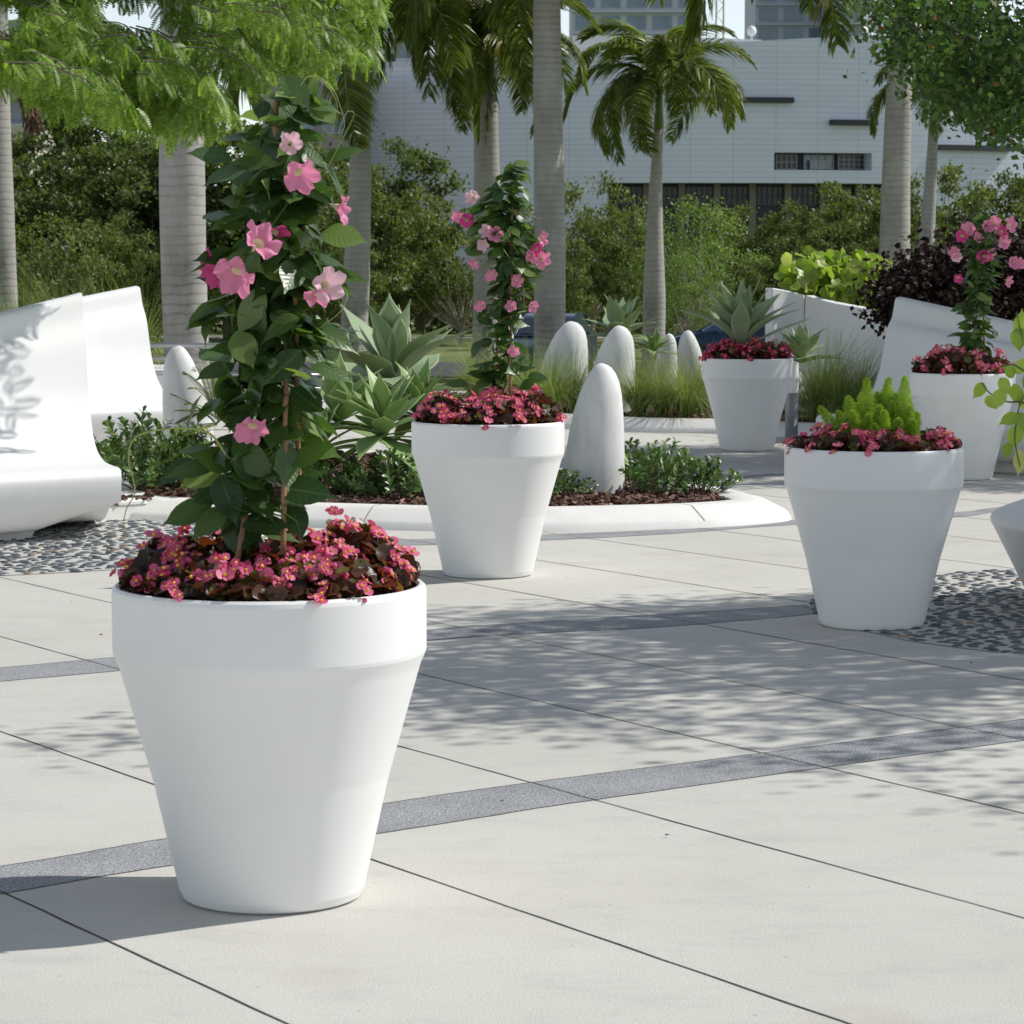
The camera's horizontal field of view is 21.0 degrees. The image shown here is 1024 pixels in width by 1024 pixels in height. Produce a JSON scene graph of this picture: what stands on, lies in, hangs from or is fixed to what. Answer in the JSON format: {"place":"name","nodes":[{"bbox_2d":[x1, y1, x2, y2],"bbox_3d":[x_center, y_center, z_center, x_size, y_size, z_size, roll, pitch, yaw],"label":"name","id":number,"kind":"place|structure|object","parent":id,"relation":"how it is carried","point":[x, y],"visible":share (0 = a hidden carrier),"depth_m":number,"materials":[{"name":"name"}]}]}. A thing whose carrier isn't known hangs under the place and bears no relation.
{"place":"outdoors","nodes":[
{"label":"outdoors","id":0,"kind":"place"},
{"bbox_2d":[282,61,350,178],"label":"building","id":1,"kind":"structure","parent":0,"point":[328,138],"depth_m":208.22,"materials":[{"name":"white stone"}]},
{"bbox_2d":[154,362,641,376],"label":"road","id":2,"kind":"structure","parent":0,"point":[438,367],"depth_m":70.88,"materials":[{"name":"asphalt"}]},
{"bbox_2d":[503,312,596,369],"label":"parked car","id":3,"kind":"object","parent":2,"relation":"on","point":[578,318],"visible":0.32,"depth_m":67.76,"materials":[{"name":"blue paint"}]},
{"bbox_2d":[150,299,679,397],"bbox_3d":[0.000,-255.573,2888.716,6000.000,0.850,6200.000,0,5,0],"label":"ground","id":4,"kind":"structure","parent":0,"point":[451,345],"depth_m":89.33,"materials":[{"name":"green plant"}]},
{"bbox_2d":[0,6,17,311],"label":"royal palm","id":5,"kind":"object","parent":4,"relation":"on","point":[7,244],"visible":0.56,"depth_m":44.58,"materials":[{"name":"plant"}]},
{"bbox_2d":[12,156,53,269],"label":"tree","id":6,"kind":"object","parent":4,"relation":"on","point":[16,183],"visible":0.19,"depth_m":96.52,"materials":[{"name":"green plant"}]},
{"bbox_2d":[12,150,119,299],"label":"tree","id":7,"kind":"object","parent":4,"relation":"on","point":[26,163],"visible":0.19,"depth_m":99.17,"materials":[{"name":"green plant"}]},
{"bbox_2d":[15,210,123,303],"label":"tree","id":8,"kind":"object","parent":4,"relation":"on","point":[64,264],"visible":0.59,"depth_m":87.02,"materials":[{"name":"green plant"}]},
{"bbox_2d":[11,108,158,285],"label":"tree","id":9,"kind":"object","parent":4,"relation":"on","point":[84,132],"visible":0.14,"depth_m":103.73,"materials":[{"name":"green plant"}]},
{"bbox_2d":[57,213,159,306],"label":"tree","id":10,"kind":"object","parent":4,"relation":"on","point":[125,260],"visible":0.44,"depth_m":89.19,"materials":[{"name":"green plant"}]},
{"bbox_2d":[15,134,243,308],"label":"tree","id":11,"kind":"object","parent":4,"relation":"on","point":[109,155],"visible":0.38,"depth_m":96.47,"materials":[{"name":"green plant"}]},
{"bbox_2d":[124,249,162,352],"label":"tree","id":12,"kind":"object","parent":4,"relation":"on","point":[144,283],"visible":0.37,"depth_m":83.58,"materials":[{"name":"green plant"}]},
{"bbox_2d":[159,0,211,400],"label":"royal palm","id":13,"kind":"object","parent":4,"relation":"on","point":[182,207],"visible":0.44,"depth_m":32.63,"materials":[{"name":"plant"}]},
{"bbox_2d":[81,119,319,338],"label":"tree","id":14,"kind":"object","parent":4,"relation":"on","point":[144,165],"visible":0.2,"depth_m":97.06,"materials":[{"name":"green plant"}]},
{"bbox_2d":[205,126,395,249],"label":"tree","id":15,"kind":"object","parent":4,"relation":"on","point":[323,154],"visible":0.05,"depth_m":97.65,"materials":[{"name":"green plant"}]},
{"bbox_2d":[290,214,388,327],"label":"tree","id":16,"kind":"object","parent":4,"relation":"on","point":[333,305],"visible":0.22,"depth_m":85.51,"materials":[{"name":"green plant"}]},
{"bbox_2d":[223,0,501,351],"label":"royal palm","id":17,"kind":"object","parent":4,"relation":"on","point":[446,27],"visible":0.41,"depth_m":52.33,"materials":[{"name":"plant"}]},
{"bbox_2d":[289,162,442,326],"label":"tree","id":18,"kind":"object","parent":4,"relation":"on","point":[397,222],"visible":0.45,"depth_m":90.92,"materials":[{"name":"green plant"}]},
{"bbox_2d":[54,254,733,333],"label":"undergrowth","id":19,"kind":"object","parent":4,"relation":"on","point":[416,325],"visible":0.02,"depth_m":109.11,"materials":[{"name":"green plant"}]},
{"bbox_2d":[317,133,473,310],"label":"tree","id":20,"kind":"object","parent":4,"relation":"on","point":[411,162],"visible":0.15,"depth_m":99.15,"materials":[{"name":"green plant"}]},
{"bbox_2d":[371,191,473,334],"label":"tree","id":21,"kind":"object","parent":4,"relation":"on","point":[436,230],"visible":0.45,"depth_m":94.16,"materials":[{"name":"green plant"}]},
{"bbox_2d":[400,236,527,343],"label":"tree","id":22,"kind":"object","parent":4,"relation":"on","point":[433,293],"visible":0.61,"depth_m":92.36,"materials":[{"name":"green plant"}]},
{"bbox_2d":[400,0,602,386],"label":"royal palm","id":23,"kind":"object","parent":4,"relation":"on","point":[520,77],"visible":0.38,"depth_m":54.11,"materials":[{"name":"plant"}]},
{"bbox_2d":[384,0,719,371],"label":"royal palm","id":24,"kind":"object","parent":4,"relation":"on","point":[544,34],"visible":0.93,"depth_m":49.53,"materials":[{"name":"plant"}]},
{"bbox_2d":[523,234,598,314],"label":"tree","id":25,"kind":"object","parent":4,"relation":"on","point":[575,286],"visible":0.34,"depth_m":87.48,"materials":[{"name":"green plant"}]},
{"bbox_2d":[515,170,647,330],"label":"tree","id":26,"kind":"object","parent":4,"relation":"on","point":[572,194],"visible":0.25,"depth_m":99.04,"materials":[{"name":"green plant"}]},
{"bbox_2d":[566,199,645,325],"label":"tree","id":27,"kind":"object","parent":4,"relation":"on","point":[616,252],"visible":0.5,"depth_m":95.17,"materials":[{"name":"green plant"}]},
{"bbox_2d":[595,260,642,335],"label":"tree","id":28,"kind":"object","parent":4,"relation":"on","point":[618,289],"visible":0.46,"depth_m":83.60,"materials":[{"name":"green plant"}]},
{"bbox_2d":[563,17,757,387],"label":"royal palm","id":29,"kind":"object","parent":4,"relation":"on","point":[660,58],"visible":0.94,"depth_m":59.13,"materials":[{"name":"plant"}]},
{"bbox_2d":[641,244,734,334],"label":"tree","id":30,"kind":"object","parent":4,"relation":"on","point":[688,325],"visible":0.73,"depth_m":79.47,"materials":[{"name":"green plant"}]},
{"bbox_2d":[622,192,772,329],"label":"tree","id":31,"kind":"object","parent":4,"relation":"on","point":[716,247],"visible":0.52,"depth_m":91.08,"materials":[{"name":"green plant"}]},
{"bbox_2d":[690,200,790,302],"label":"tree","id":32,"kind":"object","parent":4,"relation":"on","point":[746,243],"visible":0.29,"depth_m":96.03,"materials":[{"name":"green plant"}]},
{"bbox_2d":[744,0,820,40],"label":"tower building","id":33,"kind":"structure","parent":4,"relation":"on","point":[775,19],"depth_m":464.51,"materials":[{"name":"concrete"}]},
{"bbox_2d":[748,226,835,317],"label":"tree","id":34,"kind":"object","parent":4,"relation":"on","point":[787,244],"visible":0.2,"depth_m":84.58,"materials":[{"name":"green plant"}]},
{"bbox_2d":[768,176,919,263],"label":"tree","id":35,"kind":"object","parent":4,"relation":"on","point":[857,231],"visible":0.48,"depth_m":95.28,"materials":[{"name":"green plant"}]},
{"bbox_2d":[751,0,974,263],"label":"royal palm","id":36,"kind":"object","parent":4,"relation":"on","point":[895,202],"visible":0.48,"depth_m":49.42,"materials":[{"name":"plant"}]},
{"bbox_2d":[865,46,988,250],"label":"royal palm","id":37,"kind":"object","parent":4,"relation":"on","point":[928,215],"visible":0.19,"depth_m":69.44,"materials":[{"name":"plant"}]},
{"bbox_2d":[880,159,1021,253],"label":"tree","id":38,"kind":"object","parent":4,"relation":"on","point":[948,174],"visible":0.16,"depth_m":94.48,"materials":[{"name":"green plant"}]},
{"bbox_2d":[910,186,1023,304],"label":"tree","id":39,"kind":"object","parent":4,"relation":"on","point":[1019,210],"visible":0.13,"depth_m":89.86,"materials":[{"name":"green plant"}]},
{"bbox_2d":[968,165,1023,236],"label":"tree","id":40,"kind":"object","parent":4,"relation":"on","point":[1015,187],"visible":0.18,"depth_m":93.47,"materials":[{"name":"green plant"}]},
{"bbox_2d":[0,399,1023,1023],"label":"plaza paving","id":41,"kind":"structure","parent":0,"point":[392,945],"depth_m":8.84,"materials":[{"name":"concrete"}]},
{"bbox_2d":[0,520,207,574],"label":"mortar disc","id":42,"kind":"object","parent":41,"relation":"on","point":[11,571],"visible":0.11,"depth_m":17.67,"materials":[{"name":"gravel"}]},
{"bbox_2d":[0,292,121,540],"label":"lounge bench","id":43,"kind":"object","parent":42,"relation":"on","point":[55,467],"visible":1,"depth_m":19.34,"materials":[{"name":"white concrete"}]},
{"bbox_2d":[0,519,220,575],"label":"pebble mosaic","id":44,"kind":"object","parent":42,"relation":"on","point":[109,536],"visible":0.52,"depth_m":17.70},
{"bbox_2d":[82,286,214,449],"bbox_3d":[-4.242,-1.386,26.838,2.627,1.589,1.908,-4,7,-41],"label":"lounge bench","id":45,"kind":"object","parent":41,"relation":"on","point":[123,381],"visible":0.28,"depth_m":27.72,"materials":[{"name":"white concrete"}]},
{"bbox_2d":[0,0,393,159],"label":"feathery tree","id":46,"kind":"object","parent":41,"relation":"on","point":[73,59],"visible":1,"depth_m":19.14,"materials":[{"name":"green plant"}]},
{"bbox_2d":[111,579,426,914],"bbox_3d":[-0.688,0.651,7.889,0.890,0.900,0.890,-2,5,-18],"label":"planter pot","id":47,"kind":"object","parent":41,"relation":"on","point":[269,733],"visible":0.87,"depth_m":7.58,"materials":[{"name":"white plastic"}]},
{"bbox_2d":[122,75,367,562],"bbox_3d":[-0.714,-0.508,7.779,0.607,1.430,0.497,2,6,22],"label":"flowering vine","id":48,"kind":"object","parent":47,"relation":"on","point":[271,278],"visible":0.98,"depth_m":7.72,"materials":[{"name":"green plant"}]},
{"bbox_2d":[109,505,420,603],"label":"begonias","id":49,"kind":"object","parent":47,"relation":"on","point":[323,566],"visible":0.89,"depth_m":7.65,"materials":[{"name":"pink plant"}]},
{"bbox_2d":[0,604,812,680],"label":"dark paving band","id":50,"kind":"object","parent":41,"relation":"on","point":[64,668],"visible":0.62,"depth_m":13.82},
{"bbox_2d":[96,443,791,531],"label":"planting bed kerb","id":51,"kind":"structure","parent":41,"relation":"on","point":[735,508],"depth_m":19.07,"materials":[{"name":"white concrete"}]},
{"bbox_2d":[114,443,724,505],"bbox_3d":[-0.854,-0.330,22.481,4.831,0.049,6.706,0,5,0],"label":"mulch bed","id":52,"kind":"object","parent":51,"relation":"on","point":[328,485],"visible":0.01,"depth_m":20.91,"materials":[{"name":"brown wood"}]},
{"bbox_2d":[93,405,194,461],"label":"shrub","id":53,"kind":"object","parent":52,"relation":"on","point":[125,432],"visible":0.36,"depth_m":22.92,"materials":[{"name":"green plant"}]},
{"bbox_2d":[105,433,194,490],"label":"shrub","id":54,"kind":"object","parent":52,"relation":"on","point":[153,471],"visible":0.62,"depth_m":20.50,"materials":[{"name":"green plant"}]},
{"bbox_2d":[162,346,214,446],"bbox_3d":[-2.876,-0.961,24.612,0.470,1.039,0.428,0,5,0],"label":"pointed stone","id":55,"kind":"object","parent":52,"relation":"on","point":[177,363],"visible":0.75,"depth_m":24.46,"materials":[{"name":"stone"}]},
{"bbox_2d":[293,352,387,446],"bbox_3d":[-1.318,-0.793,20.588,1.046,0.803,0.927,0,5,0],"label":"agave","id":56,"kind":"object","parent":52,"relation":"on","point":[343,410],"visible":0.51,"depth_m":20.52,"materials":[{"name":"green plant"}]},
{"bbox_2d":[324,364,424,474],"bbox_3d":[-0.960,-0.679,19.999,1.038,0.772,0.965,0,5,0],"label":"agave","id":57,"kind":"object","parent":52,"relation":"on","point":[381,407],"visible":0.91,"depth_m":19.93,"materials":[{"name":"green plant"}]},
{"bbox_2d":[337,447,423,498],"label":"shrub","id":58,"kind":"object","parent":52,"relation":"on","point":[390,476],"visible":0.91,"depth_m":19.67,"materials":[{"name":"green plant"}]},
{"bbox_2d":[312,293,486,389],"bbox_3d":[-0.904,-1.341,21.880,1.461,0.785,1.450,0,5,0],"label":"agave","id":59,"kind":"object","parent":52,"relation":"on","point":[386,342],"visible":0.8,"depth_m":21.87,"materials":[{"name":"green plant"}]},
{"bbox_2d":[386,357,467,440],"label":"agave","id":60,"kind":"object","parent":52,"relation":"on","point":[420,383],"visible":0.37,"depth_m":20.93,"materials":[{"name":"green plant"}]},
{"bbox_2d":[563,363,624,493],"bbox_3d":[0.603,-0.584,20.429,0.462,1.032,0.435,0,5,0],"label":"pointed stone","id":61,"kind":"object","parent":52,"relation":"on","point":[595,449],"visible":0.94,"depth_m":20.27,"materials":[{"name":"stone"}]},
{"bbox_2d":[618,448,706,495],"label":"shrub","id":62,"kind":"object","parent":52,"relation":"on","point":[659,468],"visible":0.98,"depth_m":20.19,"materials":[{"name":"green plant"}]},
{"bbox_2d":[665,455,742,493],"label":"shrub","id":63,"kind":"object","parent":52,"relation":"on","point":[711,480],"visible":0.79,"depth_m":20.33,"materials":[{"name":"green plant"}]},
{"bbox_2d":[411,420,563,578],"bbox_3d":[-0.140,-0.082,16.107,0.890,0.900,0.890,-4,7,-38],"label":"planter pot","id":64,"kind":"object","parent":41,"relation":"on","point":[488,492],"visible":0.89,"depth_m":15.80,"materials":[{"name":"white plastic"}]},
{"bbox_2d":[410,383,566,429],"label":"begonias","id":65,"kind":"object","parent":64,"relation":"on","point":[490,407],"visible":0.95,"depth_m":15.83,"materials":[{"name":"pink plant"}]},
{"bbox_2d":[442,160,552,396],"bbox_3d":[-0.060,-1.330,15.982,0.636,1.403,0.464,-2,5,-21],"label":"flowering vine","id":66,"kind":"object","parent":64,"relation":"on","point":[494,226],"visible":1,"depth_m":15.95,"materials":[{"name":"green plant"}]},
{"bbox_2d":[0,719,1023,893],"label":"dark paving band","id":67,"kind":"object","parent":41,"relation":"on","point":[434,810],"visible":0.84,"depth_m":9.54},
{"bbox_2d":[0,424,1023,1023],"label":"paving joints","id":68,"kind":"object","parent":41,"relation":"on","point":[568,792],"visible":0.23,"depth_m":9.52,"materials":[{"name":"concrete"}]},
{"bbox_2d":[408,391,815,436],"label":"planting bed kerb","id":69,"kind":"structure","parent":41,"relation":"on","point":[678,425],"depth_m":29.87,"materials":[{"name":"white concrete"}]},
{"bbox_2d":[441,391,815,422],"bbox_3d":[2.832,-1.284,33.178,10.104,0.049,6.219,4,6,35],"label":"mulch bed","id":70,"kind":"object","parent":69,"relation":"on","point":[669,414],"visible":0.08,"depth_m":31.08,"materials":[{"name":"brown wood"}]},
{"bbox_2d":[500,337,592,413],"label":"grass clump","id":71,"kind":"object","parent":70,"relation":"on","point":[556,394],"visible":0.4,"depth_m":31.08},
{"bbox_2d":[540,321,587,389],"bbox_3d":[0.608,-1.826,34.173,0.666,1.062,0.607,0,5,0],"label":"pointed stone","id":72,"kind":"object","parent":70,"relation":"on","point":[568,332],"visible":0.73,"depth_m":33.98,"materials":[{"name":"stone"}]},
{"bbox_2d":[593,325,634,411],"bbox_3d":[1.122,-1.605,31.683,0.579,1.064,0.529,0,5,0],"label":"pointed stone","id":73,"kind":"object","parent":70,"relation":"on","point":[618,337],"visible":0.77,"depth_m":31.51,"materials":[{"name":"stone"}]},
{"bbox_2d":[583,294,661,338],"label":"agave","id":74,"kind":"object","parent":70,"relation":"on","point":[621,313],"visible":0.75,"depth_m":34.81,"materials":[{"name":"green plant"}]},
{"bbox_2d":[597,335,703,416],"bbox_3d":[1.490,-1.516,30.892,1.551,0.974,1.552,4,6,38],"label":"grass clump","id":75,"kind":"object","parent":70,"relation":"on","point":[631,389],"visible":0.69,"depth_m":30.86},
{"bbox_2d":[621,335,709,417],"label":"grass clump","id":76,"kind":"object","parent":70,"relation":"on","point":[661,410],"visible":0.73,"depth_m":30.68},
{"bbox_2d":[621,338,713,419],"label":"grass clump","id":77,"kind":"object","parent":70,"relation":"on","point":[692,396],"visible":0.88,"depth_m":30.28,"materials":[{"name":"plant"}]},
{"bbox_2d":[779,323,843,362],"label":"agave","id":78,"kind":"object","parent":70,"relation":"on","point":[803,335],"visible":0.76,"depth_m":31.36,"materials":[{"name":"green plant"}]},
{"bbox_2d":[781,338,871,420],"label":"grass clump","id":79,"kind":"object","parent":70,"relation":"on","point":[812,403],"visible":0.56,"depth_m":29.57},
{"bbox_2d":[784,328,881,423],"bbox_3d":[3.571,-1.433,29.484,1.711,1.066,1.688,4,7,39],"label":"grass clump","id":80,"kind":"object","parent":70,"relation":"on","point":[838,397],"visible":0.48,"depth_m":29.28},
{"bbox_2d":[353,507,999,546],"bbox_3d":[1.030,0.067,19.478,11.204,0.001,1.759,-2,6,-24],"label":"dark paving band","id":81,"kind":"object","parent":41,"relation":"on","point":[620,533],"visible":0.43,"depth_m":18.68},
{"bbox_2d":[702,358,792,451],"bbox_3d":[2.298,-1.056,27.013,0.890,0.900,0.890,1,5,7],"label":"planter pot","id":82,"kind":"object","parent":41,"relation":"on","point":[747,398],"visible":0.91,"depth_m":26.71,"materials":[{"name":"white plastic"}]},
{"bbox_2d":[698,336,794,360],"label":"begonias","id":83,"kind":"object","parent":82,"relation":"on","point":[727,348],"visible":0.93,"depth_m":26.71,"materials":[{"name":"pink plant"}]},
{"bbox_2d":[680,279,810,344],"bbox_3d":[2.320,-1.925,26.891,1.114,0.694,1.012,2,6,24],"label":"agave","id":84,"kind":"object","parent":83,"relation":"on","point":[738,318],"visible":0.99,"depth_m":26.78,"materials":[{"name":"green plant"}]},
{"bbox_2d":[765,288,804,372],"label":"planter wall","id":85,"kind":"structure","parent":41,"relation":"on","point":[784,298],"depth_m":33.39,"materials":[{"name":"white concrete"}]},
{"bbox_2d":[783,362,798,441],"bbox_3d":[2.854,-1.123,28.212,0.170,0.820,0.170,0,5,0],"label":"bollard light","id":86,"kind":"object","parent":41,"relation":"on","point":[791,415],"visible":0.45,"depth_m":28.16,"materials":[{"name":"grey paint"}]},
{"bbox_2d":[803,295,886,388],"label":"planter wall","id":87,"kind":"structure","parent":41,"relation":"on","point":[819,312],"depth_m":32.94,"materials":[{"name":"white concrete"}]},
{"bbox_2d":[806,569,1023,653],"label":"mortar disc","id":88,"kind":"object","parent":41,"relation":"on","point":[995,608],"visible":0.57,"depth_m":14.24,"materials":[{"name":"gravel"}]},
{"bbox_2d":[784,445,963,630],"bbox_3d":[1.807,0.120,13.845,0.890,0.900,0.890,-1,5,-11],"label":"planter pot","id":89,"kind":"object","parent":88,"relation":"on","point":[873,529],"visible":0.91,"depth_m":13.54,"materials":[{"name":"white plastic"}]},
{"bbox_2d":[783,421,961,456],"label":"begonias","id":90,"kind":"object","parent":89,"relation":"on","point":[900,440],"visible":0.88,"depth_m":13.54,"materials":[{"name":"pink plant"}]},
{"bbox_2d":[817,375,921,440],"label":"foxtail fern","id":91,"kind":"object","parent":90,"relation":"on","point":[874,412],"visible":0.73,"depth_m":13.75,"materials":[{"name":"plant"}]},
{"bbox_2d":[809,569,1023,653],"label":"pebble mosaic","id":92,"kind":"object","parent":88,"relation":"on","point":[965,614],"visible":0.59,"depth_m":14.31},
{"bbox_2d":[990,499,1023,585],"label":"planter bowl","id":93,"kind":"object","parent":88,"relation":"on","point":[1007,521],"visible":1,"depth_m":14.27,"materials":[{"name":"white plastic"}]},
{"bbox_2d":[973,309,1023,476],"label":"trailing vine","id":94,"kind":"object","parent":93,"relation":"hanging from","point":[996,400],"visible":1,"depth_m":14.09,"materials":[{"name":"green plant"}]},
{"bbox_2d":[816,297,1023,472],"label":"lounge bench","id":95,"kind":"object","parent":41,"relation":"on","point":[918,328],"visible":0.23,"depth_m":25.59,"materials":[{"name":"white concrete"}]},
{"bbox_2d":[816,0,1023,168],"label":"shade tree","id":96,"kind":"object","parent":41,"relation":"on","point":[985,74],"visible":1,"depth_m":23.99,"materials":[{"name":"green plant"}]},
{"bbox_2d":[909,371,1015,480],"bbox_3d":[3.803,-0.731,23.378,0.890,0.900,0.890,2,6,24],"label":"planter pot","id":97,"kind":"object","parent":41,"relation":"on","point":[949,402],"visible":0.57,"depth_m":23.05,"materials":[{"name":"white plastic"}]},
{"bbox_2d":[911,344,1014,378],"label":"begonias","id":98,"kind":"object","parent":97,"relation":"on","point":[942,361],"visible":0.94,"depth_m":23.08,"materials":[{"name":"pink plant"}]},
{"bbox_2d":[947,212,1023,358],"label":"flowering vine","id":99,"kind":"object","parent":98,"relation":"on","point":[983,254],"visible":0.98,"depth_m":23.21,"materials":[{"name":"green plant"}]},
{"bbox_2d":[8,0,1023,209],"label":"sky","id":100,"kind":"structure","parent":0,"point":[734,10],"materials":[{"name":"white"}]},
{"bbox_2d":[569,0,687,52],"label":"tower building","id":101,"kind":"structure","parent":0,"point":[655,19],"depth_m":424.84,"materials":[{"name":"concrete"}]},
{"bbox_2d":[338,30,1023,272],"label":"arena building","id":102,"kind":"structure","parent":0,"point":[802,131],"depth_m":227.24,"materials":[{"name":"white concrete"}]},
{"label":"planter soil","id":103,"kind":"structure","parent":0,"visible":0},
{"bbox_2d":[773,245,896,307],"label":"broad leaved shrub","id":104,"kind":"object","parent":103,"relation":"on","point":[828,274],"visible":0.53,"depth_m":33.70,"materials":[{"name":"green plant"}]},
{"bbox_2d":[848,203,1023,339],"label":"maroon shrub","id":105,"kind":"object","parent":103,"relation":"on","point":[925,273],"visible":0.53,"depth_m":28.69,"materials":[{"name":"purple plant"}]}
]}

